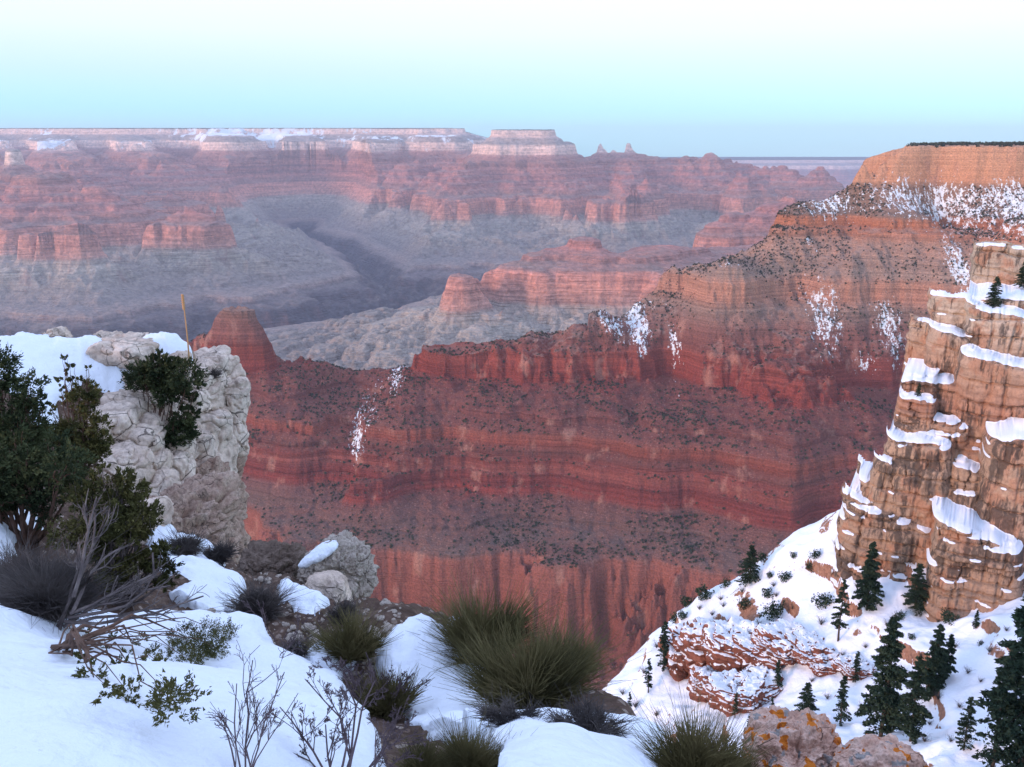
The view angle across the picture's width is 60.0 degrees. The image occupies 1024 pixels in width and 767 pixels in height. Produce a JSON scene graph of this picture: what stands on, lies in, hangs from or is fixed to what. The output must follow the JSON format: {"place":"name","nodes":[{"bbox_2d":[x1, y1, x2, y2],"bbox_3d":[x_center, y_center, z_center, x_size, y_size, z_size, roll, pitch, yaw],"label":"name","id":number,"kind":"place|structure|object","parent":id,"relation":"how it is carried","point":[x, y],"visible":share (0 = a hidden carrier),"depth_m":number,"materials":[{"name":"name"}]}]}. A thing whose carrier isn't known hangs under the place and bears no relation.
{"place":"outdoors","nodes":[
{"label":"outdoors","id":0,"kind":"place"},
{"bbox_2d":[1,335,635,766],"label":"rocky ground","id":1,"kind":"structure","parent":0,"point":[373,605],"depth_m":8.79,"materials":[{"name":"stone"}]},
{"bbox_2d":[0,340,59,514],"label":"juniper bush","id":2,"kind":"object","parent":1,"relation":"on","point":[30,409],"visible":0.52,"depth_m":13.07,"materials":[{"name":"green plant"}]},
{"bbox_2d":[0,420,98,550],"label":"juniper bush","id":3,"kind":"object","parent":1,"relation":"on","point":[17,492],"visible":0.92,"depth_m":10.46,"materials":[{"name":"green plant"}]},
{"bbox_2d":[41,326,72,337],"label":"tilted slab","id":4,"kind":"structure","parent":1,"relation":"on","point":[62,331],"depth_m":32.46,"materials":[{"name":"stone"}]},
{"bbox_2d":[0,520,146,632],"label":"broom bush","id":5,"kind":"object","parent":1,"relation":"on","point":[43,593],"visible":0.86,"depth_m":5.82,"materials":[{"name":"plant"}]},
{"bbox_2d":[43,353,114,478],"bbox_3d":[-9.815,0.828,19.881,1.961,3.116,1.128,0,15,0],"label":"juniper bush","id":6,"kind":"object","parent":1,"relation":"on","point":[100,446],"visible":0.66,"depth_m":19.81,"materials":[{"name":"green plant"}]},
{"bbox_2d":[93,330,124,337],"bbox_3d":[-15.419,-1.758,33.937,1.114,0.496,0.941,6,15,-1],"label":"flat rock","id":7,"kind":"object","parent":1,"relation":"on","point":[101,334],"visible":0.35,"depth_m":33.77,"materials":[{"name":"stone"}]},
{"bbox_2d":[44,462,185,608],"bbox_3d":[-4.558,1.780,10.179,1.552,1.946,0.858,0,15,0],"label":"juniper bush","id":8,"kind":"object","parent":1,"relation":"on","point":[139,526],"visible":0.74,"depth_m":10.07,"materials":[{"name":"green plant"}]},
{"bbox_2d":[48,614,241,727],"bbox_3d":[-1.950,1.437,4.576,1.001,2.339,4.392,-5,16,-17],"label":"leaning juniper","id":9,"kind":"object","parent":1,"relation":"on","point":[79,642],"visible":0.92,"depth_m":3.90,"materials":[{"name":"green plant"}]},
{"bbox_2d":[85,331,251,563],"bbox_3d":[-10.190,3.923,25.144,5.055,8.203,18.341,-4,15,-13],"label":"rock outcrop","id":10,"kind":"object","parent":1,"relation":"on","point":[198,483],"visible":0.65,"depth_m":28.11,"materials":[{"name":"stone"}]},
{"bbox_2d":[117,347,209,449],"bbox_3d":[-10.903,0.647,28.091,3.231,3.893,1.773,4,15,15],"label":"juniper bush","id":11,"kind":"object","parent":10,"relation":"on","point":[164,378],"visible":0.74,"depth_m":27.77,"materials":[{"name":"green plant"}]},
{"bbox_2d":[181,294,189,357],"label":"agave stalk plant","id":12,"kind":"object","parent":10,"relation":"on","point":[183,302],"visible":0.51,"depth_m":29.84,"materials":[{"name":"brown plant"}]},
{"bbox_2d":[210,365,222,378],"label":"broom bush","id":13,"kind":"object","parent":10,"relation":"on","point":[215,373],"visible":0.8,"depth_m":30.67,"materials":[{"name":"plant"}]},
{"bbox_2d":[156,521,213,556],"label":"broom bush","id":14,"kind":"object","parent":1,"relation":"on","point":[189,543],"visible":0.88,"depth_m":15.61,"materials":[{"name":"plant"}]},
{"bbox_2d":[202,533,244,565],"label":"broom bush","id":15,"kind":"object","parent":1,"relation":"on","point":[221,552],"visible":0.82,"depth_m":16.24,"materials":[{"name":"plant"}]},
{"bbox_2d":[203,555,313,626],"bbox_3d":[-2.464,2.157,8.604,1.011,0.644,1.119,0,15,0],"label":"broom bush","id":16,"kind":"object","parent":1,"relation":"on","point":[271,607],"visible":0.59,"depth_m":8.62,"materials":[{"name":"plant"}]},
{"bbox_2d":[236,539,307,578],"bbox_3d":[-4.310,3.316,15.874,1.221,0.878,1.158,0,15,0],"label":"brown boulder","id":17,"kind":"object","parent":1,"relation":"on","point":[257,555],"visible":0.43,"depth_m":15.66,"materials":[{"name":"stone"}]},
{"bbox_2d":[243,600,327,642],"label":"bare bush","id":18,"kind":"object","parent":1,"relation":"on","point":[264,618],"visible":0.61,"depth_m":7.65,"materials":[{"name":"brown plant"}]},
{"bbox_2d":[273,624,312,657],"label":"broom bush","id":19,"kind":"object","parent":1,"relation":"on","point":[302,652],"visible":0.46,"depth_m":7.24,"materials":[{"name":"green plant"}]},
{"bbox_2d":[207,568,402,681],"bbox_3d":[-3.365,3.144,12.591,1.880,4.520,11.215,-6,16,-20],"label":"rock rubble","id":20,"kind":"object","parent":1,"relation":"on","point":[314,627],"visible":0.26,"depth_m":8.15,"materials":[{"name":"grey stone"}]},
{"bbox_2d":[305,570,352,602],"bbox_3d":[-2.926,3.358,14.120,0.772,0.773,0.651,0,15,0],"label":"smooth boulder","id":21,"kind":"object","parent":1,"relation":"on","point":[328,583],"visible":0.54,"depth_m":13.90,"materials":[{"name":"stone"}]},
{"bbox_2d":[0,331,663,766],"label":"rim snow","id":22,"kind":"structure","parent":1,"relation":"on","point":[50,715],"depth_m":3.23,"materials":[{"name":"white snow"}]},
{"bbox_2d":[0,526,77,590],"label":"broom bush","id":23,"kind":"object","parent":22,"relation":"on","point":[19,560],"visible":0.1,"depth_m":6.90,"materials":[{"name":"plant"}]},
{"bbox_2d":[55,483,206,630],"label":"dead branches","id":24,"kind":"object","parent":22,"relation":"on","point":[80,567],"visible":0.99,"depth_m":5.68,"materials":[{"name":"grey wood"}]},
{"bbox_2d":[206,629,303,766],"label":"bare bush","id":25,"kind":"object","parent":22,"relation":"on","point":[245,747],"visible":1,"depth_m":2.43,"materials":[{"name":"brown plant"}]},
{"bbox_2d":[260,658,432,766],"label":"bare bush","id":26,"kind":"object","parent":22,"relation":"on","point":[351,749],"visible":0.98,"depth_m":2.64,"materials":[{"name":"plant"}]},
{"bbox_2d":[408,554,583,672],"bbox_3d":[-0.237,2.003,7.376,1.483,0.820,1.208,5,16,19],"label":"broom bush","id":27,"kind":"object","parent":22,"relation":"on","point":[458,622],"visible":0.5,"depth_m":7.37,"materials":[{"name":"green plant"}]},
{"bbox_2d":[532,681,644,737],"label":"broom bush","id":28,"kind":"object","parent":22,"relation":"on","point":[586,718],"visible":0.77,"depth_m":4.27,"materials":[{"name":"plant"}]},
{"bbox_2d":[296,529,379,599],"bbox_3d":[-2.965,3.249,15.036,1.411,1.478,1.268,0,15,0],"label":"snow capped boulder","id":29,"kind":"object","parent":1,"relation":"on","point":[348,554],"visible":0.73,"depth_m":14.67,"materials":[{"name":"grey stone"}]},
{"bbox_2d":[315,591,376,624],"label":"broom bush","id":30,"kind":"object","parent":1,"relation":"on","point":[345,604],"visible":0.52,"depth_m":7.99,"materials":[{"name":"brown plant"}]},
{"bbox_2d":[296,590,401,672],"bbox_3d":[-1.275,2.033,7.181,0.915,0.612,0.909,-8,17,-26],"label":"broom bush","id":31,"kind":"object","parent":1,"relation":"on","point":[349,641],"visible":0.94,"depth_m":7.16,"materials":[{"name":"green plant"}]},
{"bbox_2d":[311,652,430,716],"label":"bare bush","id":32,"kind":"object","parent":1,"relation":"on","point":[385,678],"visible":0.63,"depth_m":6.61,"materials":[{"name":"brown plant"}]},
{"bbox_2d":[336,652,434,721],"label":"broom bush","id":33,"kind":"object","parent":1,"relation":"on","point":[384,708],"visible":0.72,"depth_m":6.56,"materials":[{"name":"green plant"}]},
{"bbox_2d":[387,727,463,766],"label":"broom bush","id":34,"kind":"object","parent":1,"relation":"on","point":[429,757],"visible":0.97,"depth_m":3.25,"materials":[{"name":"green plant"}]},
{"bbox_2d":[417,700,537,766],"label":"broom bush","id":35,"kind":"object","parent":1,"relation":"on","point":[471,753],"visible":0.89,"depth_m":3.30,"materials":[{"name":"green plant"}]},
{"bbox_2d":[454,688,556,738],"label":"broom bush","id":36,"kind":"object","parent":1,"relation":"on","point":[500,717],"visible":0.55,"depth_m":4.49,"materials":[{"name":"plant"}]},
{"bbox_2d":[418,588,650,721],"bbox_3d":[0.078,2.010,6.208,1.445,0.877,1.406,-10,18,-32],"label":"broom bush","id":37,"kind":"object","parent":1,"relation":"on","point":[535,672],"visible":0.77,"depth_m":6.17,"materials":[{"name":"green plant"}]},
{"bbox_2d":[514,604,625,681],"bbox_3d":[0.534,2.780,9.333,1.384,0.828,1.200,0,15,0],"label":"broom bush","id":38,"kind":"object","parent":1,"relation":"on","point":[590,652],"visible":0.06,"depth_m":9.30,"materials":[{"name":"green plant"}]},
{"bbox_2d":[609,676,775,766],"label":"broom bush","id":39,"kind":"object","parent":1,"relation":"on","point":[699,747],"visible":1,"depth_m":3.73,"materials":[{"name":"green plant"}]},
{"bbox_2d":[718,724,782,766],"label":"broom bush","id":40,"kind":"object","parent":1,"relation":"on","point":[749,765],"visible":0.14,"depth_m":3.96,"materials":[{"name":"green plant"}]},
{"bbox_2d":[740,705,842,766],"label":"lichen boulder","id":41,"kind":"object","parent":1,"relation":"on","point":[806,737],"visible":0.8,"depth_m":5.30,"materials":[{"name":"beige stone"}]},
{"bbox_2d":[830,733,928,766],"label":"mottled boulder","id":42,"kind":"object","parent":1,"relation":"on","point":[875,750],"visible":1,"depth_m":5.07,"materials":[{"name":"beige stone"}]},
{"bbox_2d":[0,128,869,369],"bbox_3d":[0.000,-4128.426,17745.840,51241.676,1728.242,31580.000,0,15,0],"label":"canyon terrain","id":43,"kind":"structure","parent":0,"point":[365,248],"depth_m":7771.92,"materials":[{"name":"red stone"}]},
{"bbox_2d":[0,0,1023,156],"label":"sky","id":44,"kind":"structure","parent":0,"point":[662,78],"materials":[{"name":"blue"}]},
{"bbox_2d":[184,145,1023,689],"bbox_3d":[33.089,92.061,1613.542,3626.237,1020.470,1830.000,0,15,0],"label":"ridge terrain","id":45,"kind":"structure","parent":0,"point":[640,593],"depth_m":1644.01,"materials":[{"name":"red stone"}]},
{"bbox_2d":[191,175,1023,665],"bbox_3d":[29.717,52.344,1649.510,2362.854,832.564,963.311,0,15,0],"label":"ridge scrub","id":46,"kind":"object","parent":45,"relation":"on","point":[657,413],"visible":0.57,"depth_m":1710.08,"materials":[{"name":"green plant"}]},
{"bbox_2d":[906,141,1023,147],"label":"mesa forest","id":47,"kind":"object","parent":45,"relation":"on","point":[979,143],"visible":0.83,"depth_m":1912.42,"materials":[{"name":"green plant"}]},
{"bbox_2d":[602,509,1023,766],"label":"snow slope terrain","id":48,"kind":"structure","parent":0,"point":[801,587],"depth_m":153.36,"materials":[{"name":"white snow"}]},
{"bbox_2d":[627,692,632,707],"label":"conifer tree","id":49,"kind":"object","parent":48,"relation":"on","point":[629,701],"visible":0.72,"depth_m":172.49,"materials":[{"name":"green plant"}]},
{"bbox_2d":[632,696,641,708],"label":"bare brush","id":50,"kind":"object","parent":48,"relation":"on","point":[636,703],"visible":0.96,"depth_m":174.15,"materials":[{"name":"grey"}]},
{"bbox_2d":[643,658,652,692],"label":"conifer tree","id":51,"kind":"object","parent":48,"relation":"on","point":[648,677],"visible":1,"depth_m":174.04,"materials":[{"name":"green plant"}]},
{"bbox_2d":[651,638,658,647],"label":"bare brush","id":52,"kind":"object","parent":48,"relation":"on","point":[655,643],"visible":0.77,"depth_m":185.45,"materials":[{"name":"grey"}]},
{"bbox_2d":[655,621,670,671],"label":"conifer tree","id":53,"kind":"object","parent":48,"relation":"on","point":[664,650],"visible":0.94,"depth_m":176.04,"materials":[{"name":"green plant"}]},
{"bbox_2d":[669,611,676,623],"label":"slope shrub","id":54,"kind":"object","parent":48,"relation":"on","point":[673,618],"visible":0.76,"depth_m":190.50,"materials":[{"name":"green plant"}]},
{"bbox_2d":[676,609,687,619],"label":"slope shrub","id":55,"kind":"object","parent":48,"relation":"on","point":[682,615],"visible":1,"depth_m":187.72,"materials":[{"name":"green plant"}]},
{"bbox_2d":[679,595,694,606],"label":"slope shrub","id":56,"kind":"object","parent":48,"relation":"on","point":[688,602],"visible":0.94,"depth_m":192.37,"materials":[{"name":"green plant"}]},
{"bbox_2d":[695,584,714,600],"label":"slope shrub","id":57,"kind":"object","parent":48,"relation":"on","point":[702,590],"visible":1,"depth_m":188.01,"materials":[{"name":"green plant"}]},
{"bbox_2d":[718,577,730,587],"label":"slope shrub","id":58,"kind":"object","parent":48,"relation":"on","point":[726,583],"visible":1,"depth_m":188.17,"materials":[{"name":"green plant"}]},
{"bbox_2d":[732,692,738,717],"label":"conifer tree","id":59,"kind":"object","parent":48,"relation":"on","point":[736,703],"visible":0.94,"depth_m":147.14,"materials":[{"name":"green plant"}]},
{"bbox_2d":[736,596,751,609],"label":"slope shrub","id":60,"kind":"object","parent":48,"relation":"on","point":[744,604],"visible":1,"depth_m":178.20,"materials":[{"name":"green plant"}]},
{"bbox_2d":[734,545,760,586],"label":"conifer tree","id":61,"kind":"object","parent":48,"relation":"on","point":[751,566],"visible":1,"depth_m":180.90,"materials":[{"name":"green plant"}]},
{"bbox_2d":[758,551,767,561],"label":"slope shrub","id":62,"kind":"object","parent":48,"relation":"on","point":[760,557],"visible":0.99,"depth_m":185.00,"materials":[{"name":"green plant"}]},
{"bbox_2d":[658,615,876,716],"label":"red rock outcrop","id":63,"kind":"object","parent":48,"relation":"on","point":[724,661],"visible":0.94,"depth_m":157.84,"materials":[{"name":"stone"}]},
{"bbox_2d":[772,660,782,688],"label":"conifer tree","id":64,"kind":"object","parent":63,"relation":"on","point":[777,672],"visible":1,"depth_m":151.47,"materials":[{"name":"green plant"}]},
{"bbox_2d":[761,587,774,598],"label":"slope shrub","id":65,"kind":"object","parent":48,"relation":"on","point":[767,593],"visible":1,"depth_m":175.11,"materials":[{"name":"green plant"}]},
{"bbox_2d":[766,571,773,578],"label":"slope shrub","id":66,"kind":"object","parent":48,"relation":"on","point":[769,573],"visible":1,"depth_m":178.61,"materials":[{"name":"green plant"}]},
{"bbox_2d":[757,598,785,621],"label":"slope shrub","id":67,"kind":"object","parent":48,"relation":"on","point":[773,611],"visible":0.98,"depth_m":170.25,"materials":[{"name":"green plant"}]},
{"bbox_2d":[777,571,792,582],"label":"slope shrub","id":68,"kind":"object","parent":48,"relation":"on","point":[786,574],"visible":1,"depth_m":174.89,"materials":[{"name":"green plant"}]},
{"bbox_2d":[789,551,796,558],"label":"slope shrub","id":69,"kind":"object","parent":48,"relation":"on","point":[792,555],"visible":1,"depth_m":177.15,"materials":[{"name":"green plant"}]},
{"bbox_2d":[794,682,819,713],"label":"conifer tree","id":70,"kind":"object","parent":48,"relation":"on","point":[806,698],"visible":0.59,"depth_m":135.88,"materials":[{"name":"green plant"}]},
{"bbox_2d":[805,562,814,572],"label":"slope shrub","id":71,"kind":"object","parent":48,"relation":"on","point":[808,566],"visible":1,"depth_m":173.01,"materials":[{"name":"green plant"}]},
{"bbox_2d":[808,549,820,558],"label":"slope shrub","id":72,"kind":"object","parent":48,"relation":"on","point":[815,554],"visible":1,"depth_m":172.46,"materials":[{"name":"green plant"}]},
{"bbox_2d":[816,615,825,624],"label":"bare brush","id":73,"kind":"object","parent":48,"relation":"on","point":[821,621],"visible":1,"depth_m":160.08,"materials":[{"name":"grey"}]},
{"bbox_2d":[810,592,834,609],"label":"slope shrub","id":74,"kind":"object","parent":48,"relation":"on","point":[826,600],"visible":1,"depth_m":163.65,"materials":[{"name":"green plant"}]},
{"bbox_2d":[831,579,850,641],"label":"conifer tree","id":75,"kind":"object","parent":48,"relation":"on","point":[837,624],"visible":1,"depth_m":151.76,"materials":[{"name":"green plant"}]},
{"bbox_2d":[832,674,852,726],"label":"conifer tree","id":76,"kind":"object","parent":48,"relation":"on","point":[842,704],"visible":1,"depth_m":131.81,"materials":[{"name":"green plant"}]},
{"bbox_2d":[849,651,861,682],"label":"conifer tree","id":77,"kind":"object","parent":48,"relation":"on","point":[856,663],"visible":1,"depth_m":142.78,"materials":[{"name":"green plant"}]},
{"bbox_2d":[851,541,884,610],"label":"conifer tree","id":78,"kind":"object","parent":48,"relation":"on","point":[868,584],"visible":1,"depth_m":153.23,"materials":[{"name":"green plant"}]},
{"bbox_2d":[854,615,910,736],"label":"conifer tree","id":79,"kind":"object","parent":48,"relation":"on","point":[882,699],"visible":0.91,"depth_m":119.18,"materials":[{"name":"green plant"}]},
{"bbox_2d":[892,609,906,619],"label":"slope shrub","id":80,"kind":"object","parent":48,"relation":"on","point":[900,614],"visible":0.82,"depth_m":150.93,"materials":[{"name":"green plant"}]},
{"bbox_2d":[907,633,915,639],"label":"slope shrub","id":81,"kind":"object","parent":48,"relation":"on","point":[910,635],"visible":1,"depth_m":145.27,"materials":[{"name":"green plant"}]},
{"bbox_2d":[893,655,933,744],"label":"conifer tree","id":82,"kind":"object","parent":48,"relation":"on","point":[915,709],"visible":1,"depth_m":112.75,"materials":[{"name":"green plant"}]},
{"bbox_2d":[901,563,929,616],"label":"conifer tree","id":83,"kind":"object","parent":48,"relation":"on","point":[913,593],"visible":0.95,"depth_m":151.20,"materials":[{"name":"green plant"}]},
{"bbox_2d":[921,732,931,741],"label":"bare brush","id":84,"kind":"object","parent":48,"relation":"on","point":[925,739],"visible":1,"depth_m":112.48,"materials":[{"name":"grey plant"}]},
{"bbox_2d":[920,623,950,698],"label":"conifer tree","id":85,"kind":"object","parent":48,"relation":"on","point":[935,665],"visible":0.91,"depth_m":129.56,"materials":[{"name":"green plant"}]},
{"bbox_2d":[941,633,958,679],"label":"conifer tree","id":86,"kind":"object","parent":48,"relation":"on","point":[951,651],"visible":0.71,"depth_m":130.05,"materials":[{"name":"green plant"}]},
{"bbox_2d":[940,607,959,625],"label":"slope shrub","id":87,"kind":"object","parent":48,"relation":"on","point":[947,617],"visible":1,"depth_m":145.86,"materials":[{"name":"green plant"}]},
{"bbox_2d":[955,697,977,750],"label":"conifer tree","id":88,"kind":"object","parent":48,"relation":"on","point":[967,722],"visible":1,"depth_m":103.82,"materials":[{"name":"green plant"}]},
{"bbox_2d":[971,610,979,628],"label":"conifer tree","id":89,"kind":"object","parent":48,"relation":"on","point":[975,623],"visible":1,"depth_m":140.26,"materials":[{"name":"green plant"}]},
{"bbox_2d":[971,656,1018,766],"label":"conifer tree","id":90,"kind":"object","parent":48,"relation":"on","point":[994,754],"visible":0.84,"depth_m":94.32,"materials":[{"name":"green plant"}]},
{"bbox_2d":[973,590,1023,766],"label":"conifer tree","id":91,"kind":"object","parent":48,"relation":"on","point":[1012,724],"visible":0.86,"depth_m":93.86,"materials":[{"name":"green plant"}]},
{"bbox_2d":[830,239,1023,621],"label":"rim cliff","id":92,"kind":"structure","parent":0,"point":[937,490],"depth_m":158.06,"materials":[{"name":"beige stone"}]},
{"bbox_2d":[914,383,922,396],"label":"cliff juniper","id":93,"kind":"object","parent":92,"relation":"on","point":[918,390],"visible":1,"depth_m":150.42,"materials":[{"name":"green plant"}]},
{"bbox_2d":[983,276,1005,306],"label":"cliff juniper","id":94,"kind":"object","parent":92,"relation":"on","point":[992,302],"visible":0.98,"depth_m":161.34,"materials":[{"name":"green plant"}]},
{"bbox_2d":[1013,263,1023,287],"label":"cliff juniper","id":95,"kind":"object","parent":92,"relation":"on","point":[1021,280],"visible":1,"depth_m":168.45,"materials":[{"name":"green plant"}]}
]}

